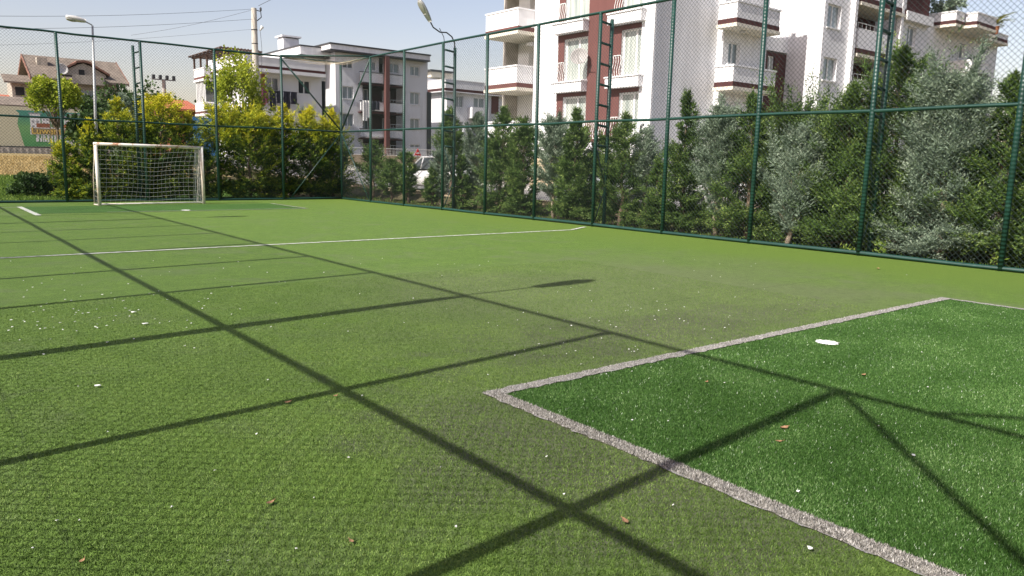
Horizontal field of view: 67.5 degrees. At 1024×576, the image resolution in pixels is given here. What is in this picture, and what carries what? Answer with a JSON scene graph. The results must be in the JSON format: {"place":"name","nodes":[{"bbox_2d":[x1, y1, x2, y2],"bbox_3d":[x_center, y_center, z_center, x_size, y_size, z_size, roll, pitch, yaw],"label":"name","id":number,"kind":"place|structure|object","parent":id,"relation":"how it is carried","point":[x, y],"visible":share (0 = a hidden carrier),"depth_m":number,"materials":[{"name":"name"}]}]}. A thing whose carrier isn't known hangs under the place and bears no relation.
{"place":"outdoors","nodes":[
{"label":"outdoors","id":0,"kind":"place"},
{"bbox_2d":[0,173,181,201],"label":"grass","id":1,"kind":"structure","parent":0,"point":[17,197],"depth_m":28.06,"materials":[{"name":"plant"}]},
{"bbox_2d":[2,176,290,200],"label":"lawn","id":2,"kind":"structure","parent":0,"point":[223,196],"depth_m":31.69,"materials":[{"name":"plant"}]},
{"bbox_2d":[3,168,63,195],"bbox_3d":[-17.715,-3.851,28.514,1.912,1.305,1.849,6,10,25],"label":"bush","id":3,"kind":"object","parent":2,"relation":"on","point":[31,181],"visible":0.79,"depth_m":28.09,"materials":[{"name":"green plant"}]},
{"bbox_2d":[44,136,86,199],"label":"cypress tree","id":4,"kind":"object","parent":2,"relation":"on","point":[57,165],"visible":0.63,"depth_m":26.81,"materials":[{"name":"green plant"}]},
{"bbox_2d":[66,15,97,136],"bbox_3d":[-20.342,-8.885,36.501,1.137,7.784,0.339,-6,12,-38],"label":"street lamp","id":5,"kind":"object","parent":2,"relation":"on","point":[71,18],"visible":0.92,"depth_m":36.43,"materials":[{"name":"grey metal"}]},
{"bbox_2d":[0,153,230,176],"bbox_3d":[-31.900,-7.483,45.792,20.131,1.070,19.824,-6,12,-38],"label":"dry grass","id":6,"kind":"structure","parent":2,"relation":"on","point":[25,160],"depth_m":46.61,"materials":[{"name":"plant"}]},
{"bbox_2d":[86,95,160,198],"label":"cypress tree","id":7,"kind":"object","parent":2,"relation":"on","point":[120,129],"visible":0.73,"depth_m":27.43,"materials":[{"name":"green plant"}]},
{"bbox_2d":[131,45,144,198],"bbox_3d":[-13.076,-5.720,26.909,0.435,5.410,0.099,7,11,32],"label":"ladder mast","id":8,"kind":"object","parent":2,"relation":"on","point":[136,125],"visible":0.83,"depth_m":26.92,"materials":[{"name":"metal"}]},
{"bbox_2d":[129,92,198,197],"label":"cypress tree","id":9,"kind":"object","parent":2,"relation":"on","point":[161,113],"visible":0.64,"depth_m":28.38,"materials":[{"name":"green plant"}]},
{"bbox_2d":[187,97,251,197],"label":"cypress tree","id":10,"kind":"object","parent":2,"relation":"on","point":[212,131],"visible":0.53,"depth_m":30.02,"materials":[{"name":"green plant"}]},
{"bbox_2d":[214,99,284,197],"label":"cypress tree","id":11,"kind":"object","parent":2,"relation":"on","point":[251,138],"visible":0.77,"depth_m":30.25,"materials":[{"name":"green plant"}]},
{"bbox_2d":[251,103,320,197],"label":"cypress tree","id":12,"kind":"object","parent":2,"relation":"on","point":[296,150],"visible":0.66,"depth_m":31.23,"materials":[{"name":"green plant"}]},
{"bbox_2d":[0,199,1023,575],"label":"turf pitch","id":13,"kind":"object","parent":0,"point":[30,277],"visible":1,"depth_m":6.91,"materials":[{"name":"plastic"}]},
{"bbox_2d":[93,142,205,205],"bbox_3d":[-12.000,-3.762,25.392,0.524,1.979,3.532,9,12,41],"label":"football goal","id":14,"kind":"object","parent":13,"relation":"on","point":[199,169],"visible":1,"depth_m":25.31,"materials":[{"name":"white paint"}]},
{"bbox_2d":[24,203,305,213],"bbox_3d":[-10.755,-2.525,24.088,7.600,0.001,3.220,-6,12,-38],"label":"turf patch","id":15,"kind":"object","parent":13,"relation":"on","point":[97,209],"visible":1,"depth_m":23.73,"materials":[{"name":"plastic"}]},
{"bbox_2d":[0,230,560,257],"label":"pitch line","id":16,"kind":"object","parent":13,"relation":"on","point":[254,245],"visible":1,"depth_m":13.93,"materials":[{"name":"plastic"}]},
{"bbox_2d":[0,260,919,575],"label":"old turf pile","id":17,"kind":"object","parent":13,"relation":"on","point":[376,492],"visible":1,"depth_m":4.11,"materials":[{"name":"plastic"}]},
{"bbox_2d":[8,257,927,560],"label":"white flecks","id":18,"kind":"object","parent":13,"relation":"on","point":[268,379],"visible":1,"depth_m":7.15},
{"bbox_2d":[482,297,950,395],"bbox_3d":[2.733,0.434,7.648,7.460,0.001,0.147,-6,12,-38],"label":"pitch line","id":19,"kind":"object","parent":13,"relation":"on","point":[728,344],"visible":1,"depth_m":6.76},
{"bbox_2d":[496,394,957,575],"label":"pitch line","id":20,"kind":"object","parent":13,"relation":"on","point":[857,547],"visible":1,"depth_m":3.61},
{"bbox_2d":[502,299,1023,575],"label":"new turf patch","id":21,"kind":"object","parent":13,"relation":"on","point":[1003,464],"visible":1,"depth_m":5.24,"materials":[{"name":"plastic"}]},
{"bbox_2d":[483,298,965,575],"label":"white line pile","id":22,"kind":"object","parent":21,"relation":"on","point":[740,494],"visible":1,"depth_m":3.99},
{"bbox_2d":[507,299,1023,575],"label":"new turf pile","id":23,"kind":"object","parent":21,"relation":"on","point":[833,510],"visible":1,"depth_m":4.85,"materials":[{"name":"plastic"}]},
{"bbox_2d":[0,0,1023,174],"label":"sky","id":24,"kind":"structure","parent":0,"point":[384,24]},
{"bbox_2d":[107,156,1013,259],"bbox_3d":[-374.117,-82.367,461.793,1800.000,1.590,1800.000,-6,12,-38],"label":"ground","id":25,"kind":"structure","parent":0,"point":[416,198],"depth_m":32.45,"materials":[{"name":"soil"}]},
{"bbox_2d":[0,96,45,147],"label":"house","id":26,"kind":"structure","parent":25,"relation":"on","point":[9,102],"depth_m":76.87,"materials":[{"name":"paint"}]},
{"bbox_2d":[22,73,84,160],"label":"broadleaf tree","id":27,"kind":"object","parent":25,"relation":"on","point":[53,94],"visible":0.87,"depth_m":33.53,"materials":[{"name":"green plant"}]},
{"bbox_2d":[1,54,128,109],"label":"gabled house","id":28,"kind":"structure","parent":25,"relation":"on","point":[28,66],"depth_m":93.25,"materials":[{"name":"paint"}]},
{"bbox_2d":[0,147,136,155],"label":"concrete wall","id":29,"kind":"structure","parent":25,"relation":"on","point":[20,150],"depth_m":67.24,"materials":[{"name":"concrete"}]},
{"bbox_2d":[0,105,79,147],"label":"billboard","id":30,"kind":"object","parent":29,"relation":"on","point":[15,121],"visible":0.45,"depth_m":67.07,"materials":[{"name":"grey metal"}]},
{"bbox_2d":[64,94,118,154],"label":"broadleaf tree","id":31,"kind":"object","parent":25,"relation":"on","point":[88,111],"visible":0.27,"depth_m":55.36,"materials":[{"name":"green plant"}]},
{"bbox_2d":[67,116,116,198],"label":"cypress tree","id":32,"kind":"object","parent":25,"relation":"on","point":[87,166],"visible":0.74,"depth_m":26.85,"materials":[{"name":"green plant"}]},
{"bbox_2d":[87,78,154,151],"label":"broadleaf tree","id":33,"kind":"object","parent":25,"relation":"on","point":[109,97],"visible":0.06,"depth_m":58.14,"materials":[{"name":"green plant"}]},
{"bbox_2d":[107,92,134,169],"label":"spruce tree","id":34,"kind":"object","parent":25,"relation":"on","point":[124,99],"visible":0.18,"depth_m":44.62,"materials":[{"name":"green plant"}]},
{"bbox_2d":[114,116,169,196],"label":"cypress tree","id":35,"kind":"object","parent":25,"relation":"on","point":[150,176],"visible":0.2,"depth_m":28.51,"materials":[{"name":"green plant"}]},
{"bbox_2d":[126,76,169,149],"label":"broadleaf tree","id":36,"kind":"object","parent":25,"relation":"on","point":[145,90],"visible":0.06,"depth_m":63.79,"materials":[{"name":"green plant"}]},
{"bbox_2d":[151,74,175,95],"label":"floodlight pole","id":37,"kind":"object","parent":25,"relation":"on","point":[163,81],"visible":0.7,"depth_m":87.05,"materials":[{"name":"metal"}]},
{"bbox_2d":[154,99,195,156],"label":"house","id":38,"kind":"structure","parent":25,"relation":"on","point":[185,107],"depth_m":79.14,"materials":[{"name":"ceramic"}]},
{"bbox_2d":[0,25,369,202],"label":"chain link fence","id":39,"kind":"object","parent":25,"relation":"on","point":[216,125],"visible":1,"depth_m":27.25,"materials":[{"name":"green metal"}]},
{"bbox_2d":[153,111,227,197],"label":"cypress tree","id":40,"kind":"object","parent":25,"relation":"on","point":[189,120],"visible":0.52,"depth_m":28.96,"materials":[{"name":"green plant"}]},
{"bbox_2d":[186,117,215,156],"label":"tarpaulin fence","id":41,"kind":"object","parent":25,"relation":"on","point":[194,118],"depth_m":59.01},
{"bbox_2d":[203,44,274,176],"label":"broadleaf tree","id":42,"kind":"object","parent":25,"relation":"on","point":[225,86],"visible":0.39,"depth_m":31.20,"materials":[{"name":"green plant"}]},
{"bbox_2d":[251,7,263,102],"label":"utility pole","id":43,"kind":"object","parent":25,"relation":"on","point":[254,20],"visible":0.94,"depth_m":48.72,"materials":[{"name":"concrete"}]},
{"bbox_2d":[193,34,329,160],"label":"apartment building","id":44,"kind":"structure","parent":25,"relation":"on","point":[289,45],"depth_m":66.10,"materials":[{"name":"paint"}]},
{"bbox_2d":[188,46,261,68],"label":"pergola","id":45,"kind":"object","parent":44,"relation":"on","point":[205,54],"visible":0.44,"depth_m":68.84,"materials":[{"name":"brown wood"}]},
{"bbox_2d":[265,77,278,94],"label":"window","id":46,"kind":"structure","parent":44,"relation":"in","point":[273,80],"depth_m":64.13,"materials":[{"name":"white glass"}]},
{"bbox_2d":[298,80,309,94],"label":"window","id":47,"kind":"structure","parent":44,"relation":"in","point":[304,82],"depth_m":65.79,"materials":[{"name":"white glass"}]},
{"bbox_2d":[228,104,305,197],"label":"cypress tree","id":48,"kind":"object","parent":25,"relation":"on","point":[272,140],"visible":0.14,"depth_m":31.67,"materials":[{"name":"green plant"}]},
{"bbox_2d":[281,103,340,196],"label":"cypress tree","id":49,"kind":"object","parent":25,"relation":"on","point":[316,142],"visible":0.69,"depth_m":31.79,"materials":[{"name":"green plant"}]},
{"bbox_2d":[285,99,359,194],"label":"cypress tree","id":50,"kind":"object","parent":25,"relation":"on","point":[318,139],"visible":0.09,"depth_m":33.19,"materials":[{"name":"green plant"}]},
{"bbox_2d":[303,108,364,196],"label":"cypress tree","id":51,"kind":"object","parent":25,"relation":"on","point":[335,135],"visible":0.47,"depth_m":32.59,"materials":[{"name":"green plant"}]},
{"bbox_2d":[315,42,430,156],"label":"apartment building","id":52,"kind":"structure","parent":25,"relation":"on","point":[332,48],"depth_m":74.61,"materials":[{"name":"paint"}]},
{"bbox_2d":[342,86,352,99],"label":"window","id":53,"kind":"structure","parent":52,"relation":"in","point":[344,87],"depth_m":72.61,"materials":[{"name":"white glass"}]},
{"bbox_2d":[348,147,429,162],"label":"garden fence","id":54,"kind":"object","parent":25,"relation":"on","point":[360,157],"visible":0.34,"depth_m":67.47,"materials":[{"name":"metal"}]},
{"bbox_2d":[428,105,471,197],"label":"cypress tree","id":55,"kind":"object","parent":25,"relation":"on","point":[458,138],"visible":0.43,"depth_m":29.43,"materials":[{"name":"green plant"}]},
{"bbox_2d":[428,69,501,161],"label":"apartment building","id":56,"kind":"structure","parent":25,"relation":"on","point":[434,96],"depth_m":88.20,"materials":[{"name":"paint"}]},
{"bbox_2d":[304,176,731,219],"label":"wall","id":57,"kind":"structure","parent":25,"relation":"on","point":[546,201],"depth_m":30.30,"materials":[{"name":"beige stone"}]},
{"bbox_2d":[484,0,788,188],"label":"apartment building","id":58,"kind":"structure","parent":25,"relation":"on","point":[516,13],"depth_m":35.53,"materials":[{"name":"paint"}]},
{"bbox_2d":[564,96,585,132],"bbox_3d":[3.110,-8.267,37.251,0.063,2.000,1.606,-6,12,-38],"label":"window","id":59,"kind":"structure","parent":58,"relation":"in","point":[568,110],"depth_m":37.31,"materials":[{"name":"white plastic"}]},
{"bbox_2d":[566,37,587,80],"bbox_3d":[3.171,-10.951,36.817,0.063,2.000,1.606,-6,12,-38],"label":"window","id":60,"kind":"structure","parent":58,"relation":"in","point":[569,65],"depth_m":36.94,"materials":[{"name":"white plastic"}]},
{"bbox_2d":[570,48,587,63],"bbox_3d":[3.111,-10.826,35.748,0.599,0.780,0.700,-6,12,-38],"label":"satellite dish","id":61,"kind":"object","parent":58,"relation":"attached to","point":[579,51],"visible":0.87,"depth_m":35.84,"materials":[{"name":"grey metal"}]},
{"bbox_2d":[568,0,589,19],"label":"window","id":62,"kind":"structure","parent":58,"relation":"in","point":[575,7],"depth_m":36.52,"materials":[{"name":"glass"}]},
{"bbox_2d":[620,92,638,135],"bbox_3d":[5.402,-7.757,34.422,0.063,2.000,1.387,-6,12,-38],"label":"window","id":63,"kind":"structure","parent":58,"relation":"in","point":[634,103],"depth_m":34.41,"materials":[{"name":"white plastic"}]},
{"bbox_2d":[622,28,641,74],"bbox_3d":[5.463,-10.441,33.988,0.063,2.000,1.387,-6,12,-38],"label":"window","id":64,"kind":"structure","parent":58,"relation":"in","point":[628,33],"depth_m":34.12,"materials":[{"name":"glass"}]},
{"bbox_2d":[728,42,737,63],"bbox_3d":[10.358,-10.973,35.944,1.005,1.042,0.260,-6,12,-38],"label":"window","id":65,"kind":"structure","parent":58,"relation":"in","point":[731,46],"depth_m":36.07,"materials":[{"name":"glass"}]},
{"bbox_2d":[339,0,1023,272],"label":"chain link fence","id":66,"kind":"object","parent":25,"relation":"on","point":[873,110],"visible":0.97,"depth_m":17.62,"materials":[{"name":"green metal"}]},
{"bbox_2d":[359,198,1023,267],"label":"planting bed","id":67,"kind":"object","parent":25,"relation":"on","point":[702,230],"visible":0.19,"depth_m":18.73,"materials":[{"name":"soil"}]},
{"bbox_2d":[346,136,387,198],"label":"cypress tree","id":68,"kind":"object","parent":67,"relation":"on","point":[375,152],"visible":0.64,"depth_m":32.24,"materials":[{"name":"green plant"}]},
{"bbox_2d":[374,155,400,200],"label":"cypress tree","id":69,"kind":"object","parent":67,"relation":"on","point":[389,178],"visible":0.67,"depth_m":30.75,"materials":[{"name":"green plant"}]},
{"bbox_2d":[394,147,421,203],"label":"cypress tree","id":70,"kind":"object","parent":67,"relation":"on","point":[408,181],"visible":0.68,"depth_m":29.38,"materials":[{"name":"green plant"}]},
{"bbox_2d":[420,164,444,205],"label":"cypress tree","id":71,"kind":"object","parent":67,"relation":"on","point":[428,185],"visible":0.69,"depth_m":28.24,"materials":[{"name":"green plant"}]},
{"bbox_2d":[417,0,456,208],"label":"street light","id":72,"kind":"object","parent":67,"relation":"on","point":[423,8],"visible":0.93,"depth_m":25.60,"materials":[{"name":"green painted metal"},{"name":"grey metal"},{"name":"glass"}]},
{"bbox_2d":[427,143,451,205],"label":"cypress tree","id":73,"kind":"object","parent":67,"relation":"on","point":[437,168],"visible":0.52,"depth_m":28.06,"materials":[{"name":"green plant"}]},
{"bbox_2d":[447,153,475,209],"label":"cypress tree","id":74,"kind":"object","parent":67,"relation":"on","point":[461,157],"visible":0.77,"depth_m":26.24,"materials":[{"name":"green plant"}]},
{"bbox_2d":[457,111,492,208],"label":"cypress tree","id":75,"kind":"object","parent":67,"relation":"on","point":[474,146],"visible":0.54,"depth_m":26.46,"materials":[{"name":"green plant"}]},
{"bbox_2d":[464,105,537,212],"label":"cypress tree","id":76,"kind":"object","parent":67,"relation":"on","point":[494,155],"visible":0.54,"depth_m":24.94,"materials":[{"name":"green plant"}]},
{"bbox_2d":[493,115,545,214],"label":"cypress tree","id":77,"kind":"object","parent":67,"relation":"on","point":[523,198],"visible":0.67,"depth_m":23.84,"materials":[{"name":"green plant"}]},
{"bbox_2d":[529,108,575,218],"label":"cypress tree","id":78,"kind":"object","parent":67,"relation":"on","point":[545,173],"visible":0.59,"depth_m":22.75,"materials":[{"name":"green plant"}]},
{"bbox_2d":[542,105,598,219],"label":"cypress tree","id":79,"kind":"object","parent":67,"relation":"on","point":[566,185],"visible":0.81,"depth_m":21.96,"materials":[{"name":"green plant"}]},
{"bbox_2d":[578,129,619,219],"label":"cypress tree","id":80,"kind":"object","parent":67,"relation":"on","point":[600,155],"visible":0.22,"depth_m":22.43,"materials":[{"name":"green plant"}]},
{"bbox_2d":[595,19,613,223],"bbox_3d":[2.406,-4.283,20.203,0.448,5.410,0.103,-6,12,-38],"label":"ladder mast","id":81,"kind":"object","parent":67,"relation":"on","point":[608,112],"visible":0.88,"depth_m":20.21,"materials":[{"name":"metal"}]},
{"bbox_2d":[579,108,649,225],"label":"cypress tree","id":82,"kind":"object","parent":67,"relation":"on","point":[624,183],"visible":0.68,"depth_m":20.43,"materials":[{"name":"green plant"}]},
{"bbox_2d":[625,124,668,226],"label":"cypress tree","id":83,"kind":"object","parent":67,"relation":"on","point":[640,145],"visible":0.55,"depth_m":20.39,"materials":[{"name":"green plant"}]},
{"bbox_2d":[634,155,669,229],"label":"cypress tree","id":84,"kind":"object","parent":67,"relation":"on","point":[652,206],"visible":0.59,"depth_m":19.51,"materials":[{"name":"green plant"}]},
{"bbox_2d":[299,192,1022,267],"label":"weeds","id":85,"kind":"object","parent":67,"relation":"on","point":[704,232],"visible":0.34,"depth_m":19.71,"materials":[{"name":"green plant"}]},
{"bbox_2d":[648,86,718,232],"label":"cypress tree","id":86,"kind":"object","parent":67,"relation":"on","point":[686,189],"visible":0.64,"depth_m":18.79,"materials":[{"name":"green plant"}]},
{"bbox_2d":[686,88,752,235],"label":"cypress tree","id":87,"kind":"object","parent":67,"relation":"on","point":[715,144],"visible":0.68,"depth_m":17.84,"materials":[{"name":"green plant"}]},
{"bbox_2d":[697,84,785,240],"bbox_3d":[5.559,-2.893,17.750,2.125,3.615,2.483,-6,12,-38],"label":"cypress tree","id":88,"kind":"object","parent":67,"relation":"on","point":[742,182],"visible":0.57,"depth_m":17.50,"materials":[{"name":"green plant"}]},
{"bbox_2d":[732,112,788,234],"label":"cypress tree","id":89,"kind":"object","parent":67,"relation":"on","point":[760,171],"visible":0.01,"depth_m":17.87,"materials":[{"name":"green plant"}]},
{"bbox_2d":[728,63,845,241],"bbox_3d":[6.461,-2.993,17.289,2.908,4.000,2.690,-6,12,-38],"label":"cypress tree","id":90,"kind":"object","parent":67,"relation":"on","point":[775,106],"visible":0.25,"depth_m":16.98,"materials":[{"name":"green plant"}]},
{"bbox_2d":[752,109,834,243],"bbox_3d":[6.253,-2.419,16.492,1.513,3.112,1.966,-6,12,-38],"label":"tree","id":91,"kind":"object","parent":67,"relation":"on","point":[789,154],"visible":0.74,"depth_m":16.20,"materials":[{"name":"green plant"}]},
{"bbox_2d":[781,80,865,245],"bbox_3d":[7.063,-2.766,16.970,2.460,3.675,2.392,6,10,29],"label":"cypress tree","id":92,"kind":"object","parent":67,"relation":"on","point":[823,98],"visible":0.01,"depth_m":16.68,"materials":[{"name":"green plant"}]},
{"bbox_2d":[784,78,911,247],"bbox_3d":[7.268,-2.553,15.995,2.538,3.573,3.031,-6,12,-38],"label":"cypress tree","id":93,"kind":"object","parent":67,"relation":"on","point":[846,105],"visible":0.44,"depth_m":15.51,"materials":[{"name":"green plant"}]},
{"bbox_2d":[862,0,896,251],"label":"ladder mast","id":94,"kind":"object","parent":67,"relation":"on","point":[886,75],"visible":0.78,"depth_m":14.62,"materials":[{"name":"metal"}]},
{"bbox_2d":[783,12,978,253],"bbox_3d":[7.876,-3.071,15.847,3.390,4.666,4.148,-6,12,-38],"label":"cypress tree","id":95,"kind":"object","parent":67,"relation":"on","point":[899,69],"visible":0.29,"depth_m":15.10,"materials":[{"name":"green plant"}]},
{"bbox_2d":[855,60,981,249],"bbox_3d":[8.429,-2.686,15.574,2.741,4.025,2.542,-6,12,-38],"label":"cypress tree","id":96,"kind":"object","parent":67,"relation":"on","point":[896,148],"visible":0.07,"depth_m":15.29,"materials":[{"name":"green plant"}]},
{"bbox_2d":[864,24,1019,259],"bbox_3d":[8.408,-2.655,14.433,2.418,4.326,2.853,-6,12,-38],"label":"cypress tree","id":97,"kind":"object","parent":67,"relation":"on","point":[950,100],"visible":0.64,"depth_m":13.94,"materials":[{"name":"green plant"}]},
{"bbox_2d":[936,67,1023,265],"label":"cypress tree","id":98,"kind":"object","parent":67,"relation":"on","point":[1012,94],"visible":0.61,"depth_m":13.50,"materials":[{"name":"green plant"}]},
{"bbox_2d":[974,114,1023,255],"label":"cypress tree","id":99,"kind":"object","parent":67,"relation":"on","point":[1016,231],"visible":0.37,"depth_m":13.17,"materials":[{"name":"green plant"}]},
{"bbox_2d":[770,0,933,191],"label":"apartment building","id":100,"kind":"structure","parent":25,"relation":"on","point":[904,23],"depth_m":40.88,"materials":[{"name":"paint"}]},
{"bbox_2d":[821,58,836,82],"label":"window","id":101,"kind":"structure","parent":100,"relation":"in","point":[828,61],"depth_m":40.54,"materials":[{"name":"glass"}]},
{"bbox_2d":[826,4,841,30],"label":"window","id":102,"kind":"structure","parent":100,"relation":"in","point":[830,7],"depth_m":40.09,"materials":[{"name":"glass"}]},
{"bbox_2d":[906,27,915,47],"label":"window","id":103,"kind":"structure","parent":100,"relation":"in","point":[911,30],"depth_m":45.55,"materials":[{"name":"glass"}]},
{"bbox_2d":[894,10,1008,128],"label":"apartment building","id":104,"kind":"structure","parent":25,"relation":"on","point":[940,23],"depth_m":49.03,"materials":[{"name":"paint"}]},
{"bbox_2d":[929,0,968,13],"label":"terrace shrub","id":105,"kind":"object","parent":104,"relation":"on","point":[942,6],"visible":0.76,"depth_m":47.83,"materials":[{"name":"green plant"}]},
{"bbox_2d":[993,12,1014,34],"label":"potted palm","id":106,"kind":"object","parent":104,"relation":"on","point":[998,21],"visible":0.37,"depth_m":51.64,"materials":[{"name":"plant"}]},
{"bbox_2d":[225,159,1002,229],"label":"road","id":107,"kind":"structure","parent":0,"point":[543,197],"depth_m":35.77,"materials":[{"name":"asphalt"}]},
{"bbox_2d":[407,155,471,188],"bbox_3d":[-3.272,-5.005,33.380,2.026,1.558,4.135,-7,12,-41],"label":"parked car","id":108,"kind":"object","parent":107,"relation":"on","point":[424,160],"visible":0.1,"depth_m":32.80,"materials":[{"name":"white paint"}]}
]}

